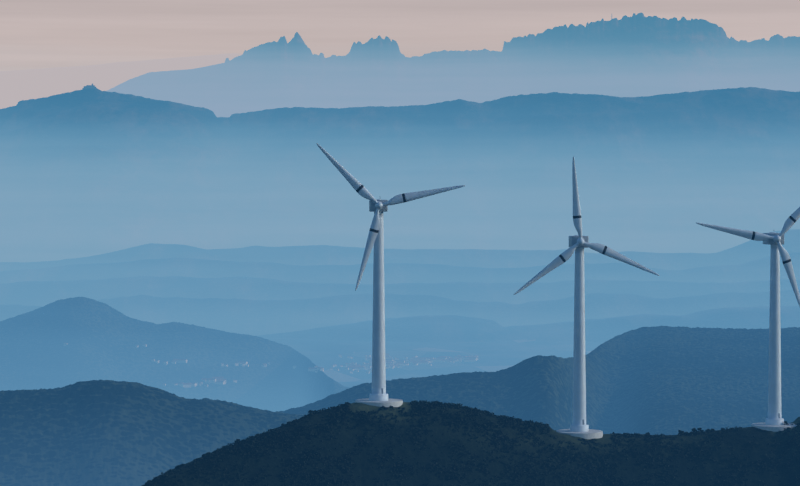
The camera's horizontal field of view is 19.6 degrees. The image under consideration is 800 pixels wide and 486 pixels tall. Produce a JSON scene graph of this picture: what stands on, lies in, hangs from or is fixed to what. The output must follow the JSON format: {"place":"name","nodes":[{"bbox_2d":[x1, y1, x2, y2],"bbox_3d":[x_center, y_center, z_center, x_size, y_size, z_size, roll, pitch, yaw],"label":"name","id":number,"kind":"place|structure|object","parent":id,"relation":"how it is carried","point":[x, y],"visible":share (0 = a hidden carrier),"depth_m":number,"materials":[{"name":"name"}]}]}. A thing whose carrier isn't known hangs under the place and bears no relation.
{"place":"outdoors","nodes":[
{"label":"outdoors","id":0,"kind":"place"},
{"bbox_2d":[0,13,799,485],"bbox_3d":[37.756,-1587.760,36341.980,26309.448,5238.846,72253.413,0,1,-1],"label":"terrain","id":1,"kind":"structure","parent":0,"point":[206,215],"depth_m":10259.93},
{"bbox_2d":[82,83,96,88],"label":"building","id":2,"kind":"structure","parent":1,"relation":"on","point":[92,86],"depth_m":17777.12,"materials":[{"name":"stone"}]},
{"bbox_2d":[64,343,478,387],"bbox_3d":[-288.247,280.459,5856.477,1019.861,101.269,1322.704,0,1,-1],"label":"town buildings","id":3,"kind":"structure","parent":1,"relation":"on","point":[390,363],"depth_m":5977.53,"materials":[{"name":"white"}]},
{"bbox_2d":[316,143,464,406],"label":"wind turbine","id":4,"kind":"object","parent":1,"relation":"on","point":[378,396],"visible":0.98,"depth_m":958.73,"materials":[{"name":"paint"}]},
{"bbox_2d":[145,400,799,485],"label":"shrubs","id":5,"kind":"object","parent":1,"relation":"on","point":[230,448],"visible":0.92,"depth_m":944.12,"materials":[{"name":"green plant"}]},
{"bbox_2d":[514,156,658,438],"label":"wind turbine","id":6,"kind":"object","parent":1,"relation":"on","point":[578,244],"visible":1,"depth_m":985.78,"materials":[{"name":"paint"}]},
{"bbox_2d":[696,207,799,431],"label":"wind turbine","id":7,"kind":"object","parent":1,"relation":"on","point":[774,421],"visible":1,"depth_m":1004.52,"materials":[{"name":"paint"}]}
]}

